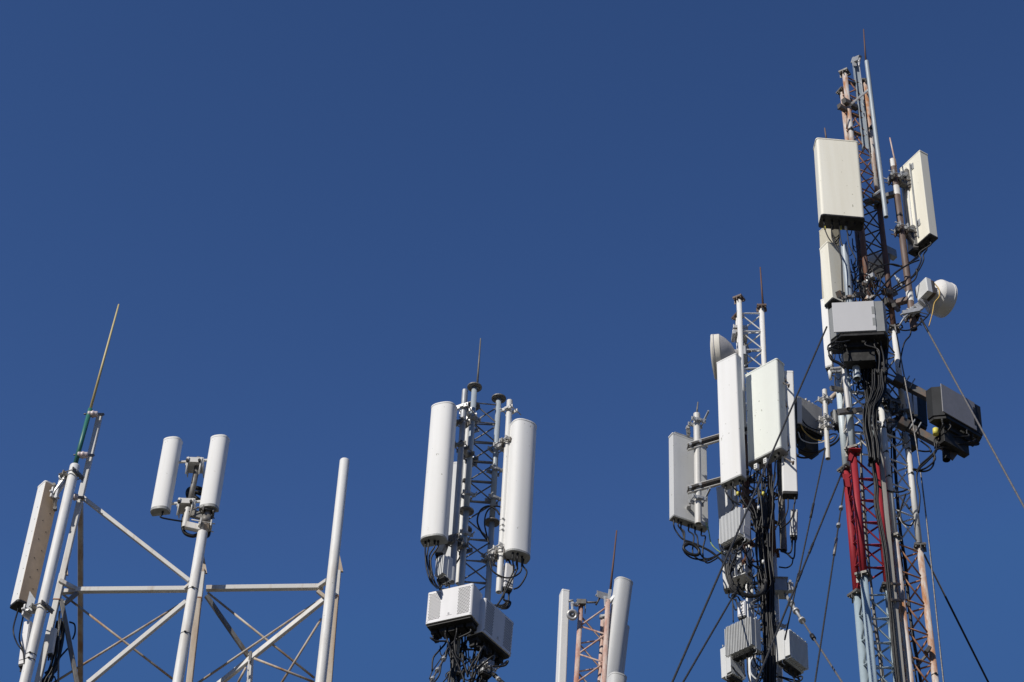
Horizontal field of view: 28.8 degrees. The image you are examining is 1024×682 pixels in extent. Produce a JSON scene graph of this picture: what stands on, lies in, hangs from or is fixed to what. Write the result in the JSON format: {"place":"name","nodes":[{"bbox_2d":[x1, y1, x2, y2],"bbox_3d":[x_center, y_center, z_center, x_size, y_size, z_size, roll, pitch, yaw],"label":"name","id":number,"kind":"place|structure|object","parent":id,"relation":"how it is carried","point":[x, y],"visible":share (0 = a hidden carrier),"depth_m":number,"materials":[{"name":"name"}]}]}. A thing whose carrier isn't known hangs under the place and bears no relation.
{"place":"outdoors","nodes":[
{"label":"outdoors","id":0,"kind":"place"},
{"bbox_2d":[0,0,1023,681],"label":"sky","id":1,"kind":"structure","parent":0,"point":[307,222],"materials":[{"name":"blue"}]},
{"bbox_2d":[719,507,759,584],"bbox_3d":[3.031,2.783,26.346,0.416,1.208,0.409,32,-50,-28],"label":"remote radio unit","id":2,"kind":"object","parent":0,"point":[729,523],"visible":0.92,"depth_m":26.40,"materials":[{"name":"metal"}]},
{"bbox_2d":[776,371,799,528],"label":"panel antenna","id":3,"kind":"object","parent":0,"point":[788,462],"visible":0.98,"depth_m":27.34,"materials":[{"name":"plastic"}]},
{"label":"ground","id":4,"kind":"structure","parent":0,"visible":0},
{"bbox_2d":[19,416,349,681],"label":"support frame","id":5,"kind":"object","parent":4,"relation":"on","point":[193,588],"visible":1,"depth_m":27.02,"materials":[{"name":"white paint"}]},
{"bbox_2d":[18,621,32,671],"bbox_3d":[-6.437,4.041,26.319,0.151,0.766,0.115,-12,-44,15],"label":"junction box","id":6,"kind":"object","parent":5,"relation":"attached to","point":[27,628],"visible":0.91,"depth_m":26.34,"materials":[{"name":"white plastic"}]},
{"bbox_2d":[10,467,84,663],"bbox_3d":[-6.441,3.096,27.082,0.669,3.225,0.349,-21,-47,23],"label":"panel antenna","id":7,"kind":"object","parent":5,"relation":"attached to","point":[34,552],"visible":1,"depth_m":27.32,"materials":[{"name":"plastic"}]},
{"bbox_2d":[47,628,56,660],"bbox_3d":[-6.124,4.039,26.494,0.086,0.485,0.073,-12,-44,15],"label":"junction box","id":8,"kind":"object","parent":5,"relation":"attached to","point":[52,641],"visible":1,"depth_m":26.47,"materials":[{"name":"plastic"}]},
{"bbox_2d":[42,611,75,681],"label":"cable bundle","id":9,"kind":"object","parent":5,"relation":"attached to","point":[51,671],"visible":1,"depth_m":26.56,"materials":[{"name":"black plastic"}]},
{"bbox_2d":[73,304,119,500],"bbox_3d":[-6.111,0.850,29.348,0.312,3.804,0.131,18,-45,-16],"label":"whip antenna","id":10,"kind":"object","parent":5,"relation":"attached to","point":[91,413],"visible":0.93,"depth_m":29.07,"materials":[{"name":"beige paint"}]},
{"bbox_2d":[171,456,215,537],"bbox_3d":[-4.427,2.197,27.970,0.685,1.392,0.420,2,-42,0],"label":"antenna bracket","id":11,"kind":"object","parent":5,"relation":"attached to","point":[187,508],"visible":0.98,"depth_m":27.73,"materials":[{"name":"grey metal"}]},
{"bbox_2d":[150,436,182,521],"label":"panel antenna","id":12,"kind":"object","parent":11,"relation":"attached to","point":[166,477],"visible":1,"depth_m":27.96,"materials":[{"name":"grey plastic"}]},
{"bbox_2d":[199,434,229,518],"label":"panel antenna","id":13,"kind":"object","parent":11,"relation":"attached to","point":[214,472],"visible":1,"depth_m":28.04,"materials":[{"name":"grey plastic"}]},
{"bbox_2d":[447,382,510,681],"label":"lattice mast","id":14,"kind":"object","parent":4,"relation":"on","point":[491,522],"visible":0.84,"depth_m":26.67,"materials":[{"name":"grey metal"}]},
{"bbox_2d":[437,461,464,589],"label":"panel antenna","id":15,"kind":"object","parent":14,"relation":"attached to","point":[448,552],"visible":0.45,"depth_m":26.82,"materials":[{"name":"grey plastic"}]},
{"bbox_2d":[426,583,481,681],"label":"equipment box","id":16,"kind":"object","parent":14,"relation":"attached to","point":[454,612],"visible":1,"depth_m":24.89,"materials":[{"name":"white metal"}]},
{"bbox_2d":[430,653,447,681],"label":"guy wire","id":17,"kind":"object","parent":16,"relation":"attached to","point":[437,669],"visible":0.98,"depth_m":23.96,"materials":[{"name":"metal"}]},
{"bbox_2d":[429,634,491,681],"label":"cable bundle","id":18,"kind":"object","parent":14,"relation":"attached to","point":[451,677],"visible":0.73,"depth_m":24.78,"materials":[{"name":"black rubber"}]},
{"bbox_2d":[448,389,478,583],"bbox_3d":[-0.650,1.953,26.525,0.220,3.234,0.439,-18,-46,21],"label":"mounting pole","id":19,"kind":"object","parent":14,"relation":"attached to","point":[462,450],"visible":0.93,"depth_m":26.53,"materials":[{"name":"metal"}]},
{"bbox_2d":[435,544,447,559],"bbox_3d":[-0.916,2.741,25.802,0.153,0.259,0.109,-12,-44,15],"label":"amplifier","id":20,"kind":"object","parent":19,"relation":"attached to","point":[441,550],"visible":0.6,"depth_m":25.77,"materials":[{"name":"plastic"}]},
{"bbox_2d":[435,555,452,589],"bbox_3d":[-0.871,2.976,25.364,0.157,0.522,0.177,-29,-51,30],"label":"remote radio unit","id":21,"kind":"object","parent":19,"relation":"attached to","point":[443,569],"visible":1,"depth_m":25.35,"materials":[{"name":"metal"}]},
{"bbox_2d":[420,401,471,588],"bbox_3d":[-0.905,2.073,26.165,0.444,2.938,0.565,-28,-50,28],"label":"panel antenna","id":22,"kind":"object","parent":19,"relation":"attached to","point":[445,422],"visible":0.99,"depth_m":26.09,"materials":[{"name":"grey plastic"}]},
{"bbox_2d":[455,419,479,584],"bbox_3d":[-0.633,2.154,26.971,0.207,2.845,0.300,-14,-45,17],"label":"mounting pole","id":23,"kind":"object","parent":14,"relation":"attached to","point":[462,500],"visible":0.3,"depth_m":26.99,"materials":[{"name":"grey metal"}]},
{"bbox_2d":[468,649,486,681],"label":"cable bundle","id":24,"kind":"object","parent":14,"relation":"attached to","point":[480,658],"visible":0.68,"depth_m":24.79,"materials":[{"name":"black rubber"}]},
{"bbox_2d":[476,338,480,382],"bbox_3d":[-0.472,0.290,28.200,0.036,0.892,0.030,-13,-45,16],"label":"lightning rod","id":25,"kind":"object","parent":14,"relation":"attached to","point":[477,380],"visible":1,"depth_m":28.17,"materials":[{"name":"grey metal"}]},
{"bbox_2d":[476,657,498,681],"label":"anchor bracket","id":26,"kind":"object","parent":14,"relation":"attached to","point":[484,674],"visible":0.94,"depth_m":24.72,"materials":[{"name":"metal"}]},
{"bbox_2d":[491,672,503,681],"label":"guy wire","id":27,"kind":"object","parent":26,"relation":"attached to","point":[496,676],"visible":1,"depth_m":24.17,"materials":[{"name":"metal"}]},
{"bbox_2d":[466,598,513,681],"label":"equipment box","id":28,"kind":"object","parent":14,"relation":"attached to","point":[491,637],"visible":0.98,"depth_m":24.99,"materials":[{"name":"white metal"}]},
{"bbox_2d":[481,399,520,593],"bbox_3d":[-0.172,2.091,26.753,0.456,3.252,0.295,-25,-49,26],"label":"mounting pole","id":29,"kind":"object","parent":14,"relation":"attached to","point":[509,412],"visible":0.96,"depth_m":26.67,"materials":[{"name":"grey metal"}]},
{"bbox_2d":[494,563,514,609],"bbox_3d":[-0.098,3.169,25.692,0.248,0.689,0.121,12,-43,-11],"label":"amplifier","id":30,"kind":"object","parent":29,"relation":"attached to","point":[508,570],"visible":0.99,"depth_m":25.68,"materials":[{"name":"white metal"}]},
{"bbox_2d":[489,418,536,606],"bbox_3d":[0.011,2.281,26.420,0.581,3.049,0.305,2,-42,0],"label":"panel antenna","id":31,"kind":"object","parent":29,"relation":"attached to","point":[519,502],"visible":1,"depth_m":26.47,"materials":[{"name":"grey plastic"}]},
{"bbox_2d":[574,589,614,681],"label":"lattice mast","id":32,"kind":"object","parent":4,"relation":"on","point":[603,639],"visible":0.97,"depth_m":29.81,"materials":[{"name":"metal"}]},
{"bbox_2d":[556,589,578,681],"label":"panel antenna","id":33,"kind":"object","parent":32,"relation":"attached to","point":[565,615],"visible":1,"depth_m":29.96,"materials":[{"name":"grey plastic"}]},
{"bbox_2d":[609,530,616,588],"bbox_3d":[1.573,3.405,30.913,0.136,1.161,0.036,2,-42,0],"label":"lightning rod","id":34,"kind":"object","parent":32,"relation":"on","point":[611,579],"visible":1,"depth_m":30.86,"materials":[{"name":"grey metal"}]},
{"bbox_2d":[599,576,632,681],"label":"panel antenna","id":35,"kind":"object","parent":32,"relation":"attached to","point":[620,607],"visible":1,"depth_m":29.87,"materials":[{"name":"grey plastic"}]},
{"bbox_2d":[607,672,626,681],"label":"panel antenna","id":36,"kind":"object","parent":32,"relation":"attached to","point":[616,677],"visible":1,"depth_m":28.73,"materials":[{"name":"grey plastic"}]},
{"bbox_2d":[621,625,629,673],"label":"panel antenna","id":37,"kind":"object","parent":32,"relation":"attached to","point":[625,652],"visible":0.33,"depth_m":30.27,"materials":[{"name":"grey plastic"}]},
{"bbox_2d":[671,326,827,681],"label":"guy wire","id":38,"kind":"object","parent":4,"relation":"attached to","point":[719,573],"visible":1,"depth_m":23.78,"materials":[{"name":"black metal"}]},
{"bbox_2d":[731,294,786,681],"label":"lattice mast","id":39,"kind":"object","parent":4,"relation":"on","point":[738,316],"visible":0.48,"depth_m":27.89,"materials":[{"name":"grey metal"}]},
{"bbox_2d":[687,412,749,525],"bbox_3d":[2.868,1.774,27.582,0.926,1.957,0.147,7,-43,-5],"label":"mounting pole","id":40,"kind":"object","parent":39,"relation":"attached to","point":[698,486],"visible":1,"depth_m":27.53,"materials":[{"name":"grey metal"}]},
{"bbox_2d":[668,410,733,570],"bbox_3d":[2.630,2.114,27.448,0.827,2.680,0.510,24,-47,-22],"label":"panel antenna","id":41,"kind":"object","parent":40,"relation":"attached to","point":[681,479],"visible":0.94,"depth_m":27.44,"materials":[{"name":"grey plastic"}]},
{"bbox_2d":[716,353,758,525],"bbox_3d":[3.087,1.352,27.620,0.463,2.923,0.279,-10,-44,13],"label":"panel antenna","id":42,"kind":"object","parent":40,"relation":"attached to","point":[731,430],"visible":0.95,"depth_m":27.68,"materials":[{"name":"grey plastic"}]},
{"bbox_2d":[745,358,787,527],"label":"panel antenna","id":43,"kind":"object","parent":40,"relation":"attached to","point":[765,401],"visible":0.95,"depth_m":27.81,"materials":[{"name":"grey plastic"}]},
{"bbox_2d":[755,472,775,586],"bbox_3d":[3.418,2.510,26.698,0.344,1.845,0.174,2,-42,0],"label":"cable bundle","id":44,"kind":"object","parent":43,"relation":"hanging from","point":[759,539],"visible":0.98,"depth_m":26.59,"materials":[{"name":"black rubber"}]},
{"bbox_2d":[710,324,750,379],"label":"dish antenna","id":45,"kind":"object","parent":39,"relation":"attached to","point":[721,347],"visible":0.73,"depth_m":29.20,"materials":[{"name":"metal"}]},
{"bbox_2d":[716,486,744,604],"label":"panel antenna","id":46,"kind":"object","parent":39,"relation":"attached to","point":[724,503],"visible":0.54,"depth_m":27.83,"materials":[{"name":"grey plastic"}]},
{"bbox_2d":[720,645,745,681],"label":"remote radio unit","id":47,"kind":"object","parent":39,"relation":"attached to","point":[729,673],"visible":0.83,"depth_m":25.18,"materials":[{"name":"plastic"}]},
{"bbox_2d":[724,617,760,681],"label":"remote radio unit","id":48,"kind":"object","parent":39,"relation":"attached to","point":[742,639],"visible":1,"depth_m":25.21,"materials":[{"name":"metal"}]},
{"bbox_2d":[737,600,746,620],"bbox_3d":[2.961,3.492,25.585,0.122,0.321,0.085,-19,-47,22],"label":"terminal box","id":49,"kind":"object","parent":48,"relation":"on","point":[742,609],"visible":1,"depth_m":25.57,"materials":[{"name":"white plastic"}]},
{"bbox_2d":[732,564,761,626],"bbox_3d":[3.137,3.432,26.146,0.259,0.945,0.584,-25,-49,26],"label":"anchor bracket","id":50,"kind":"object","parent":39,"relation":"attached to","point":[745,576],"visible":0.72,"depth_m":26.23,"materials":[{"name":"grey metal"}]},
{"bbox_2d":[682,584,740,681],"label":"guy wire","id":51,"kind":"object","parent":50,"relation":"attached to","point":[733,594],"visible":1,"depth_m":23.93,"materials":[{"name":"black metal"}]},
{"bbox_2d":[718,465,779,681],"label":"cable bundle","id":52,"kind":"object","parent":39,"relation":"attached to","point":[743,594],"visible":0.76,"depth_m":26.18,"materials":[{"name":"black rubber"}]},
{"bbox_2d":[760,267,763,303],"bbox_3d":[3.817,-0.842,30.471,0.030,0.809,0.030,18,-45,-16],"label":"lightning rod","id":53,"kind":"object","parent":39,"relation":"attached to","point":[761,287],"visible":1,"depth_m":30.42,"materials":[{"name":"grey metal"}]},
{"bbox_2d":[751,509,776,681],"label":"cable bundle","id":54,"kind":"object","parent":39,"relation":"attached to","point":[767,609],"visible":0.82,"depth_m":25.93,"materials":[{"name":"black rubber"}]},
{"bbox_2d":[776,462,786,552],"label":"mounting pole","id":55,"kind":"object","parent":39,"relation":"attached to","point":[782,531],"visible":0.62,"depth_m":27.27,"materials":[{"name":"grey metal"}]},
{"bbox_2d":[778,509,797,568],"bbox_3d":[3.751,2.702,27.013,0.334,1.011,0.112,2,-42,0],"label":"amplifier","id":56,"kind":"object","parent":55,"relation":"attached to","point":[794,528],"visible":1,"depth_m":27.05,"materials":[{"name":"plastic"}]},
{"bbox_2d":[774,576,793,598],"bbox_3d":[3.615,3.287,26.592,0.280,0.222,0.245,2,-42,0],"label":"anchor bracket","id":57,"kind":"object","parent":39,"relation":"attached to","point":[782,585],"visible":0.76,"depth_m":26.53,"materials":[{"name":"metal"}]},
{"bbox_2d":[784,592,842,681],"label":"guy wire","id":58,"kind":"object","parent":57,"relation":"attached to","point":[801,619],"visible":0.88,"depth_m":25.42,"materials":[{"name":"metal"}]},
{"bbox_2d":[775,629,808,681],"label":"remote radio unit","id":59,"kind":"object","parent":39,"relation":"attached to","point":[791,654],"visible":0.99,"depth_m":25.58,"materials":[{"name":"metal"}]},
{"bbox_2d":[756,464,845,681],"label":"guy wire","id":60,"kind":"object","parent":4,"relation":"attached to","point":[787,606],"visible":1,"depth_m":23.48,"materials":[{"name":"black metal"}]},
{"bbox_2d":[814,487,844,681],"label":"guy wire","id":61,"kind":"object","parent":4,"relation":"attached to","point":[838,525],"visible":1,"depth_m":24.73,"materials":[{"name":"metal"}]},
{"bbox_2d":[835,354,894,681],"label":"lattice mast","id":62,"kind":"object","parent":4,"relation":"on","point":[859,595],"visible":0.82,"depth_m":26.27,"materials":[{"name":"red metal"}]},
{"bbox_2d":[815,389,835,459],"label":"mounting pole","id":63,"kind":"object","parent":62,"relation":"attached to","point":[825,400],"visible":0.91,"depth_m":28.31,"materials":[{"name":"grey metal"}]},
{"bbox_2d":[794,396,839,459],"bbox_3d":[4.311,1.353,28.433,0.760,1.208,0.592,2,-42,0],"label":"equipment cabinet","id":64,"kind":"object","parent":63,"relation":"attached to","point":[809,435],"visible":0.81,"depth_m":28.31,"materials":[{"name":"grey metal"}]},
{"bbox_2d":[830,409,838,432],"bbox_3d":[4.638,1.156,28.463,0.136,0.356,0.111,23,-47,-22],"label":"amplifier","id":65,"kind":"object","parent":63,"relation":"attached to","point":[834,415],"visible":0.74,"depth_m":28.41,"materials":[{"name":"grey plastic"}]},
{"bbox_2d":[829,368,862,415],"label":"mounting pole","id":66,"kind":"object","parent":62,"relation":"attached to","point":[848,410],"visible":0.99,"depth_m":27.48,"materials":[{"name":"grey metal"}]},
{"bbox_2d":[860,435,884,681],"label":"cable bundle","id":67,"kind":"object","parent":62,"relation":"attached to","point":[880,659],"visible":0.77,"depth_m":26.29,"materials":[{"name":"grey rubber"}]},
{"bbox_2d":[836,67,938,681],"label":"lattice mast","id":68,"kind":"object","parent":4,"relation":"on","point":[919,548],"visible":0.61,"depth_m":27.34,"materials":[{"name":"grey metal"}]},
{"bbox_2d":[784,448,825,639],"bbox_3d":[3.731,2.473,25.192,0.033,4.176,1.828,-22,-48,24],"label":"guy wire","id":69,"kind":"object","parent":68,"relation":"attached to","point":[812,509],"visible":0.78,"depth_m":25.14,"materials":[{"name":"grey metal"}]},
{"bbox_2d":[835,244,865,380],"bbox_3d":[4.940,-0.363,28.785,0.277,2.618,0.550,-23,-48,25],"label":"mounting pole","id":70,"kind":"object","parent":68,"relation":"attached to","point":[848,295],"visible":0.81,"depth_m":29.00,"materials":[{"name":"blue metal"}]},
{"bbox_2d":[813,138,864,294],"bbox_3d":[4.973,-1.826,29.899,0.724,3.318,0.281,4,-43,-1],"label":"panel antenna","id":71,"kind":"object","parent":70,"relation":"attached to","point":[839,187],"visible":1,"depth_m":30.20,"materials":[{"name":"plastic"}]},
{"bbox_2d":[827,301,887,374],"bbox_3d":[4.870,0.030,28.020,0.887,1.340,0.501,-4,-43,7],"label":"equipment cabinet","id":72,"kind":"object","parent":70,"relation":"attached to","point":[859,333],"visible":1,"depth_m":28.01,"materials":[{"name":"grey metal"}]},
{"bbox_2d":[862,338,888,463],"bbox_3d":[5.061,0.784,27.529,0.536,2.335,0.139,2,-42,0],"label":"cable bundle","id":73,"kind":"object","parent":72,"relation":"hanging from","point":[874,401],"visible":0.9,"depth_m":27.36,"materials":[{"name":"black rubber"}]},
{"bbox_2d":[848,55,870,162],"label":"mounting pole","id":74,"kind":"object","parent":68,"relation":"attached to","point":[855,61],"visible":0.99,"depth_m":32.28,"materials":[{"name":"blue metal"}]},
{"bbox_2d":[837,60,888,218],"bbox_3d":[5.517,-3.205,31.534,0.684,3.686,0.383,2,-42,0],"label":"mounting pole","id":75,"kind":"object","parent":68,"relation":"attached to","point":[883,199],"visible":1,"depth_m":31.63,"materials":[{"name":"white metal"}]},
{"bbox_2d":[863,29,866,59],"bbox_3d":[5.851,-4.912,33.048,0.063,0.838,0.032,2,-42,0],"label":"lightning rod","id":76,"kind":"object","parent":75,"relation":"attached to","point":[864,45],"visible":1,"depth_m":32.99,"materials":[{"name":"grey metal"}]},
{"bbox_2d":[832,229,919,300],"bbox_3d":[5.448,-1.190,29.741,1.243,2.045,0.492,-9,-44,12],"label":"clamp cluster","id":77,"kind":"object","parent":68,"relation":"attached to","point":[863,284],"visible":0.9,"depth_m":29.44,"materials":[{"name":"metal"}]},
{"bbox_2d":[819,228,839,298],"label":"panel antenna","id":78,"kind":"object","parent":77,"relation":"attached to","point":[824,237],"visible":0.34,"depth_m":30.43,"materials":[{"name":"plastic"}]},
{"bbox_2d":[819,241,845,308],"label":"panel antenna","id":79,"kind":"object","parent":77,"relation":"attached to","point":[830,265],"visible":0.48,"depth_m":29.54,"materials":[{"name":"plastic"}]},
{"bbox_2d":[868,245,896,277],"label":"dish antenna","id":80,"kind":"object","parent":68,"relation":"attached to","point":[892,254],"visible":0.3,"depth_m":30.79,"materials":[{"name":"metal"}]},
{"bbox_2d":[834,354,931,525],"bbox_3d":[5.133,1.198,27.576,1.248,3.491,0.411,2,-42,0],"label":"cable bundle","id":81,"kind":"object","parent":68,"relation":"attached to","point":[869,379],"visible":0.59,"depth_m":27.79,"materials":[{"name":"black rubber"}]},
{"bbox_2d":[861,288,906,438],"bbox_3d":[5.104,0.257,28.589,1.212,2.945,0.497,13,-44,-11],"label":"clamp cluster","id":82,"kind":"object","parent":68,"relation":"attached to","point":[888,302],"visible":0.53,"depth_m":28.03,"materials":[{"name":"metal"}]},
{"bbox_2d":[820,299,841,385],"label":"panel antenna","id":83,"kind":"object","parent":82,"relation":"attached to","point":[830,368],"visible":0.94,"depth_m":28.76,"materials":[{"name":"grey plastic"}]},
{"bbox_2d":[891,373,957,462],"bbox_3d":[5.753,1.062,27.585,0.868,1.600,0.295,2,-42,0],"label":"mounting pole","id":84,"kind":"object","parent":82,"relation":"attached to","point":[898,382],"visible":0.75,"depth_m":27.51,"materials":[{"name":"grey metal"}]},
{"bbox_2d":[912,384,982,512],"bbox_3d":[5.962,1.522,26.895,1.127,2.071,0.440,16,-44,-14],"label":"equipment cabinet","id":85,"kind":"object","parent":84,"relation":"attached to","point":[953,420],"visible":1,"depth_m":27.18,"materials":[{"name":"grey metal"}]},
{"bbox_2d":[864,158,916,331],"bbox_3d":[5.728,-1.492,30.244,0.575,3.649,0.133,-8,-43,10],"label":"mounting pole","id":86,"kind":"object","parent":68,"relation":"attached to","point":[908,299],"visible":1,"depth_m":30.12,"materials":[{"name":"metal"}]},
{"bbox_2d":[889,137,896,165],"bbox_3d":[6.028,-2.995,31.503,0.057,0.655,0.030,2,-42,0],"label":"lightning rod","id":87,"kind":"object","parent":86,"relation":"attached to","point":[892,151],"visible":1,"depth_m":31.48,"materials":[{"name":"paint"}]},
{"bbox_2d":[874,150,937,294],"bbox_3d":[5.927,-1.740,30.474,1.152,3.010,0.524,2,-42,0],"label":"panel antenna","id":88,"kind":"object","parent":86,"relation":"attached to","point":[914,179],"visible":0.98,"depth_m":30.66,"materials":[{"name":"plastic"}]},
{"bbox_2d":[896,277,957,367],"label":"dish antenna","id":89,"kind":"object","parent":86,"relation":"attached to","point":[937,298],"visible":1,"depth_m":29.35,"materials":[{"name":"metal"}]},
{"bbox_2d":[879,451,904,681],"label":"cable tray","id":90,"kind":"object","parent":68,"relation":"attached to","point":[894,584],"visible":0.91,"depth_m":25.79,"materials":[{"name":"metal"}]},
{"bbox_2d":[864,369,900,681],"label":"cable bundle","id":91,"kind":"object","parent":90,"relation":"attached to","point":[888,584],"visible":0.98,"depth_m":25.75,"materials":[{"name":"grey rubber"}]},
{"bbox_2d":[890,432,921,681],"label":"cable bundle","id":92,"kind":"object","parent":68,"relation":"attached to","point":[905,569],"visible":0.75,"depth_m":26.30,"materials":[{"name":"black rubber"}]},
{"bbox_2d":[896,391,927,451],"bbox_3d":[5.732,1.114,28.362,0.448,0.918,0.406,27,-48,-25],"label":"equipment cabinet","id":93,"kind":"object","parent":68,"relation":"attached to","point":[918,409],"visible":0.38,"depth_m":28.29,"materials":[{"name":"grey metal"}]},
{"bbox_2d":[894,324,943,681],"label":"guy wire","id":94,"kind":"object","parent":68,"relation":"attached to","point":[924,507],"visible":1,"depth_m":26.32,"materials":[{"name":"metal"}]},
{"bbox_2d":[924,554,988,681],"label":"guy wire","id":95,"kind":"object","parent":68,"relation":"attached to","point":[967,640],"visible":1,"depth_m":27.14,"materials":[{"name":"metal"}]},
{"bbox_2d":[920,317,1023,507],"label":"guy wire","id":96,"kind":"object","parent":4,"relation":"on","point":[984,434],"visible":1,"depth_m":25.77,"materials":[{"name":"metal"}]}
]}

